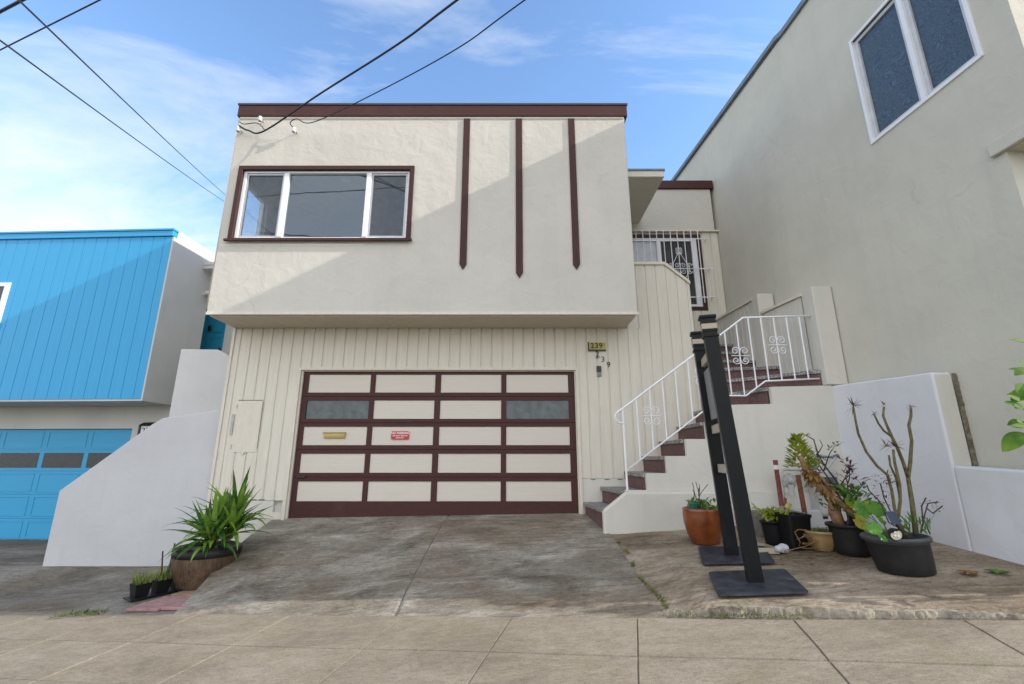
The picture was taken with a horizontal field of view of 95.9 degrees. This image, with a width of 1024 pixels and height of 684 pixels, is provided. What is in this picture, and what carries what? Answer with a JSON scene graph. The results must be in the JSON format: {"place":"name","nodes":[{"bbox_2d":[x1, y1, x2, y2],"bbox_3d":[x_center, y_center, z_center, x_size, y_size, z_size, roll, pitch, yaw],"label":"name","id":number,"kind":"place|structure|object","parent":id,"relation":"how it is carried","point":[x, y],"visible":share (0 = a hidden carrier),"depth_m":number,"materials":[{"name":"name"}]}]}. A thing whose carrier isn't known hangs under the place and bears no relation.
{"place":"outdoors","nodes":[
{"label":"outdoors","id":0,"kind":"place"},
{"bbox_2d":[0,0,25,13],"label":"overhead wire","id":1,"kind":"object","parent":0,"point":[9,6],"visible":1,"depth_m":6.89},
{"bbox_2d":[0,0,100,50],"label":"overhead wire","id":2,"kind":"object","parent":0,"point":[92,3],"visible":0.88,"depth_m":7.40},
{"bbox_2d":[0,539,176,613],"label":"blue house driveway","id":3,"kind":"structure","parent":0,"point":[30,582],"depth_m":5.86,"materials":[{"name":"concrete"}]},
{"bbox_2d":[0,228,233,539],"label":"blue house","id":4,"kind":"structure","parent":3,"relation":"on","point":[100,330],"depth_m":9.35,"materials":[{"name":"paint"}]},
{"bbox_2d":[0,282,10,321],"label":"window","id":5,"kind":"structure","parent":4,"relation":"in","point":[4,286],"depth_m":9.34,"materials":[{"name":"white plastic"}]},
{"bbox_2d":[0,429,131,539],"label":"garage door","id":6,"kind":"structure","parent":4,"relation":"in","point":[36,464],"depth_m":9.40,"materials":[{"name":"blue paint"}]},
{"bbox_2d":[137,422,155,434],"bbox_3d":[-7.328,1.778,9.370,0.391,0.290,0.230,-1,-14,6],"label":"number lantern","id":7,"kind":"object","parent":4,"relation":"attached to","point":[143,426],"visible":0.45,"depth_m":9.30,"materials":[{"name":"black metal"}]},
{"bbox_2d":[200,309,225,350],"bbox_3d":[-7.198,0.171,10.869,0.760,2.100,0.124,-1,-14,2],"label":"front door","id":8,"kind":"structure","parent":4,"relation":"in","point":[213,332],"depth_m":10.96,"materials":[{"name":"teal paint"}]},
{"bbox_2d":[43,410,220,565],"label":"blue house stair wall","id":9,"kind":"structure","parent":3,"relation":"on","point":[115,508],"depth_m":6.79,"materials":[{"name":"paint"}]},
{"bbox_2d":[126,602,174,611],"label":"paving slab","id":10,"kind":"structure","parent":3,"relation":"on","point":[150,607],"depth_m":4.65,"materials":[{"name":"pink concrete"}]},
{"bbox_2d":[123,588,178,601],"bbox_3d":[-3.960,2.846,5.263,0.200,0.018,0.720,-8,-16,30],"label":"nursery tray","id":11,"kind":"object","parent":3,"relation":"on","point":[149,595],"visible":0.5,"depth_m":5.08,"materials":[{"name":"black plastic"}]},
{"bbox_2d":[130,568,156,597],"bbox_3d":[-4.080,2.640,5.093,0.259,0.294,0.221,8,-16,-29],"label":"seedling pot","id":12,"kind":"object","parent":11,"relation":"on","point":[139,587],"visible":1,"depth_m":5.05,"materials":[{"name":"black plastic"}]},
{"bbox_2d":[151,543,175,593],"bbox_3d":[-3.980,2.584,5.294,0.312,0.501,0.202,-5,-15,20],"label":"seedling pot","id":13,"kind":"object","parent":11,"relation":"on","point":[162,582],"visible":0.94,"depth_m":5.23,"materials":[{"name":"black plastic"}]},
{"bbox_2d":[170,574,175,589],"bbox_3d":[-3.906,2.730,5.417,0.250,0.278,0.216,0,-14,0],"label":"seedling pot","id":14,"kind":"object","parent":11,"relation":"on","point":[172,585],"visible":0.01,"depth_m":5.34,"materials":[{"name":"black plastic"}]},
{"bbox_2d":[149,596,189,602],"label":"paving slab","id":15,"kind":"structure","parent":3,"relation":"on","point":[175,599],"depth_m":4.90,"materials":[{"name":"pink concrete"}]},
{"bbox_2d":[161,601,191,610],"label":"paving slab","id":16,"kind":"structure","parent":3,"relation":"on","point":[176,605],"depth_m":4.60,"materials":[{"name":"pink concrete"}]},
{"bbox_2d":[171,590,195,595],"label":"paving slab","id":17,"kind":"structure","parent":3,"relation":"on","point":[185,593],"depth_m":5.09,"materials":[{"name":"concrete"}]},
{"bbox_2d":[169,349,228,416],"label":"blue house landing wall","id":18,"kind":"structure","parent":3,"relation":"on","point":[200,381],"depth_m":8.48,"materials":[{"name":"white paint"}]},
{"bbox_2d":[160,465,275,591],"bbox_3d":[-3.541,2.229,5.669,1.326,1.393,1.216,0,-14,0],"label":"barrel planter","id":19,"kind":"object","parent":3,"relation":"on","point":[196,563],"visible":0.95,"depth_m":5.42,"materials":[{"name":"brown wood"}]},
{"bbox_2d":[0,40,222,200],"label":"overhead wire","id":20,"kind":"object","parent":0,"point":[12,49],"visible":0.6,"depth_m":8.58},
{"bbox_2d":[18,0,223,193],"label":"overhead wire","id":21,"kind":"object","parent":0,"point":[46,26],"visible":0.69,"depth_m":7.72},
{"bbox_2d":[0,0,800,253],"label":"sky","id":22,"kind":"structure","parent":0,"point":[186,67],"materials":[{"name":"blue"}]},
{"bbox_2d":[174,513,666,619],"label":"driveway","id":23,"kind":"structure","parent":0,"point":[569,565],"depth_m":4.86,"materials":[{"name":"concrete"}]},
{"bbox_2d":[0,612,1023,683],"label":"sidewalk","id":24,"kind":"structure","parent":0,"point":[40,648],"depth_m":3.10,"materials":[{"name":"concrete"}]},
{"bbox_2d":[49,541,810,617],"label":"weeds","id":25,"kind":"object","parent":24,"relation":"on","point":[87,611],"visible":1,"depth_m":3.93,"materials":[{"name":"green plant"}]},
{"bbox_2d":[611,526,1023,620],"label":"concrete pad","id":26,"kind":"object","parent":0,"point":[835,587],"visible":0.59,"depth_m":3.60,"materials":[{"name":"grey concrete"}]},
{"bbox_2d":[682,483,721,544],"bbox_3d":[2.115,1.876,5.100,0.440,0.644,0.458,0,-14,0],"label":"orange pot","id":27,"kind":"object","parent":26,"relation":"on","point":[702,525],"visible":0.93,"depth_m":4.94,"materials":[{"name":"ceramic"}]},
{"bbox_2d":[602,385,854,533],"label":"stair front wall","id":28,"kind":"structure","parent":26,"relation":"on","point":[764,431],"depth_m":5.88,"materials":[{"name":"beige paint"}]},
{"bbox_2d":[583,344,822,528],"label":"entry staircase","id":29,"kind":"structure","parent":28,"relation":"on","point":[656,464],"depth_m":6.46,"materials":[{"name":"red stone"}]},
{"bbox_2d":[614,315,819,489],"bbox_3d":[2.722,0.781,6.181,2.710,2.328,0.146,-1,-14,5],"label":"stair railing","id":30,"kind":"object","parent":29,"relation":"on","point":[674,371],"visible":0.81,"depth_m":6.22,"materials":[{"name":"white metal"}]},
{"bbox_2d":[716,287,847,385],"bbox_3d":[4.126,0.145,7.426,0.297,1.862,2.688,1,-14,-3],"label":"stair partition","id":31,"kind":"object","parent":29,"relation":"on","point":[822,343],"visible":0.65,"depth_m":6.63,"materials":[{"name":"beige paint"}]},
{"bbox_2d":[781,453,843,518],"bbox_3d":[3.614,1.749,5.545,0.790,0.804,0.230,0,-14,0],"label":"gas meter","id":32,"kind":"object","parent":28,"relation":"attached to","point":[788,481],"visible":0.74,"depth_m":5.51,"materials":[{"name":"metal"}]},
{"bbox_2d":[690,314,807,596],"bbox_3d":[2.060,0.951,4.372,0.667,2.338,1.390,-4,-15,14],"label":"sign stand","id":33,"kind":"object","parent":26,"relation":"on","point":[753,578],"visible":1,"depth_m":4.11,"materials":[{"name":"black paint"}]},
{"bbox_2d":[752,503,783,545],"bbox_3d":[2.717,1.903,4.814,0.308,0.414,0.308,-4,-15,14],"label":"succulent pot","id":34,"kind":"object","parent":26,"relation":"on","point":[770,530],"visible":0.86,"depth_m":4.77,"materials":[{"name":"black plastic"}]},
{"bbox_2d":[757,543,779,553],"bbox_3d":[2.500,2.064,4.615,0.200,0.052,0.260,0,-14,0],"label":"wooden tray","id":35,"kind":"object","parent":26,"relation":"on","point":[769,549],"visible":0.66,"depth_m":4.49,"materials":[{"name":"wood"}]},
{"bbox_2d":[751,510,805,537],"bbox_3d":[3.009,2.042,5.167,0.498,0.280,0.338,0,-14,0],"label":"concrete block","id":36,"kind":"object","parent":26,"relation":"on","point":[757,526],"depth_m":5.18,"materials":[{"name":"grey concrete"}]},
{"bbox_2d":[773,460,784,510],"bbox_3d":[3.051,1.705,5.263,0.055,0.696,0.051,0,-14,0],"label":"red post","id":37,"kind":"object","parent":36,"relation":"in","point":[778,483],"visible":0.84,"depth_m":5.26,"materials":[{"name":"paint"}]},
{"bbox_2d":[795,475,807,513],"bbox_3d":[3.260,1.759,5.187,0.070,0.510,0.052,0,-14,0],"label":"rust post","id":38,"kind":"object","parent":36,"relation":"in","point":[801,495],"visible":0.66,"depth_m":5.18,"materials":[{"name":"metal"}]},
{"bbox_2d":[774,543,788,552],"bbox_3d":[2.615,2.016,4.502,0.130,0.088,0.101,8,-16,-28],"label":"crumpled cup","id":39,"kind":"object","parent":26,"relation":"on","point":[781,548],"visible":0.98,"depth_m":4.48,"materials":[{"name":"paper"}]},
{"bbox_2d":[772,506,811,549],"bbox_3d":[2.860,1.874,4.704,0.276,0.420,0.276,2,-14,-7],"label":"square pot","id":40,"kind":"object","parent":26,"relation":"on","point":[790,523],"visible":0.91,"depth_m":4.60,"materials":[{"name":"black plastic"}]},
{"bbox_2d":[784,529,818,551],"bbox_3d":[2.885,1.936,4.503,0.533,0.194,0.129,0,-14,0],"label":"dry vine","id":41,"kind":"object","parent":26,"relation":"on","point":[810,539],"visible":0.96,"depth_m":4.49,"materials":[{"name":"brown plant"}]},
{"bbox_2d":[751,508,853,527],"bbox_3d":[3.405,2.206,5.477,1.351,0.410,0.182,-2,-14,10],"label":"white ledge","id":42,"kind":"object","parent":26,"relation":"on","point":[817,519],"visible":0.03,"depth_m":5.39,"materials":[{"name":"paint"}]},
{"bbox_2d":[804,526,834,551],"bbox_3d":[3.060,1.930,4.566,0.320,0.236,0.320,0,-14,0],"label":"tan pot","id":43,"kind":"object","parent":26,"relation":"on","point":[824,537],"visible":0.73,"depth_m":4.46,"materials":[{"name":"ceramic"}]},
{"bbox_2d":[783,433,878,556],"bbox_3d":[3.096,1.466,4.553,0.783,1.134,0.559,-4,-15,16],"label":"mixed pot","id":44,"kind":"object","parent":26,"relation":"on","point":[848,540],"visible":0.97,"depth_m":4.46,"materials":[{"name":"plastic"}]},
{"bbox_2d":[651,548,1021,605],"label":"leaf litter","id":45,"kind":"object","parent":26,"relation":"on","point":[821,564],"visible":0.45,"depth_m":4.17,"materials":[{"name":"brown plant"}]},
{"bbox_2d":[844,396,943,576],"bbox_3d":[3.334,1.204,4.015,0.946,1.470,0.482,0,-14,0],"label":"tub","id":46,"kind":"object","parent":26,"relation":"on","point":[911,554],"visible":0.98,"depth_m":3.92,"materials":[{"name":"plastic"}]},
{"bbox_2d":[885,511,905,540],"bbox_3d":[3.122,1.535,3.752,0.201,0.290,0.104,8,-16,-28],"label":"solar lamp","id":47,"kind":"object","parent":46,"relation":"in","point":[894,534],"visible":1,"depth_m":3.75,"materials":[{"name":"black plastic"}]},
{"bbox_2d":[832,373,1023,564],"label":"boundary wall","id":48,"kind":"structure","parent":26,"relation":"on","point":[982,512],"depth_m":4.59,"materials":[{"name":"paint"}]},
{"bbox_2d":[956,570,985,576],"bbox_3d":[3.636,1.838,3.675,0.149,0.030,0.149,-2,-14,8],"label":"fallen leaf","id":49,"kind":"object","parent":26,"relation":"on","point":[971,572],"visible":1,"depth_m":3.67,"materials":[{"name":"brown plant"}]},
{"bbox_2d":[983,568,1012,574],"bbox_3d":[3.864,1.825,3.668,0.149,0.030,0.149,-3,-14,11],"label":"fallen leaf","id":50,"kind":"object","parent":26,"relation":"on","point":[996,571],"visible":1,"depth_m":3.66,"materials":[{"name":"green plant"}]},
{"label":"ground","id":51,"kind":"structure","parent":0,"visible":0},
{"bbox_2d":[201,103,726,542],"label":"cream house","id":52,"kind":"structure","parent":51,"relation":"on","point":[453,289],"depth_m":7.14,"materials":[{"name":"paint"}]},
{"bbox_2d":[229,400,262,454],"bbox_3d":[-4.040,1.285,6.987,0.445,0.816,0.021,0,-14,0],"label":"meter door","id":53,"kind":"structure","parent":52,"relation":"in","point":[248,415],"depth_m":6.99,"materials":[{"name":"beige paint"}]},
{"bbox_2d":[249,186,265,235],"bbox_3d":[-4.390,-2.003,7.697,0.060,1.170,0.690,0,-14,0],"label":"side window","id":54,"kind":"structure","parent":52,"relation":"in","point":[262,208],"depth_m":8.03,"materials":[{"name":"white plastic"}]},
{"bbox_2d":[223,166,414,240],"bbox_3d":[-2.935,-2.149,7.189,2.840,1.317,0.155,0,-14,0],"label":"window","id":55,"kind":"structure","parent":52,"relation":"in","point":[245,173],"depth_m":7.23,"materials":[{"name":"brown paint"}]},
{"bbox_2d":[288,372,578,517],"bbox_3d":[-1.139,1.542,7.002,4.247,2.205,0.080,0,-14,0],"label":"garage door","id":56,"kind":"structure","parent":52,"relation":"in","point":[478,443],"depth_m":6.99,"materials":[{"name":"brown paint"}]},
{"bbox_2d":[391,431,408,439],"bbox_3d":[-1.700,1.419,7.015,0.276,0.125,0.011,0,-14,0],"label":"no parking sign","id":57,"kind":"object","parent":56,"relation":"attached to","point":[399,435],"visible":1,"depth_m":7.01,"materials":[{"name":"red paint"}]},
{"bbox_2d":[588,342,605,350],"bbox_3d":[1.339,0.127,7.273,0.278,0.253,0.034,0,-14,0],"label":"house number plate","id":58,"kind":"object","parent":52,"relation":"attached to","point":[596,346],"visible":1,"depth_m":7.27,"materials":[{"name":"yellow metal"}]},
{"bbox_2d":[596,366,600,376],"bbox_3d":[1.357,0.454,7.187,0.070,0.165,0.041,0,-14,0],"label":"doorbell","id":59,"kind":"object","parent":52,"relation":"attached to","point":[598,371],"visible":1,"depth_m":7.18,"materials":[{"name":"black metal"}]},
{"bbox_2d":[632,234,707,310],"bbox_3d":[2.950,-1.386,9.157,1.700,1.610,0.065,0,-14,0],"label":"window","id":60,"kind":"structure","parent":52,"relation":"in","point":[700,306],"depth_m":9.24,"materials":[{"name":"brown paint"}]},
{"bbox_3d":[-4.380,-3.396,7.422,0.068,0.085,0.131,0,-14,0],"label":"wire bracket","id":61,"kind":"object","parent":52,"relation":"attached to","visible":0},
{"bbox_2d":[239,0,458,133],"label":"service wire","id":62,"kind":"object","parent":61,"relation":"attached to","point":[386,51],"visible":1,"depth_m":6.06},
{"bbox_3d":[-3.490,-3.386,7.420,0.068,0.085,0.131,0,-14,0],"label":"wire bracket","id":63,"kind":"object","parent":52,"relation":"attached to","visible":0},
{"bbox_2d":[290,0,525,126],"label":"service wire","id":64,"kind":"object","parent":63,"relation":"attached to","point":[419,69],"visible":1,"depth_m":5.73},
{"bbox_2d":[671,0,1023,468],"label":"grey house","id":65,"kind":"structure","parent":51,"relation":"on","point":[863,160],"depth_m":5.38,"materials":[{"name":"paint"}]},
{"bbox_2d":[848,0,983,144],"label":"window","id":66,"kind":"structure","parent":65,"relation":"in","point":[910,51],"depth_m":5.24,"materials":[{"name":"glass"}]},
{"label":"side ground","id":67,"kind":"structure","parent":0,"visible":0},
{"bbox_2d":[1001,339,1023,451],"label":"broadleaf bush","id":68,"kind":"object","parent":67,"relation":"on","point":[1013,440],"visible":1,"depth_m":3.42,"materials":[{"name":"green plant"}]}
]}

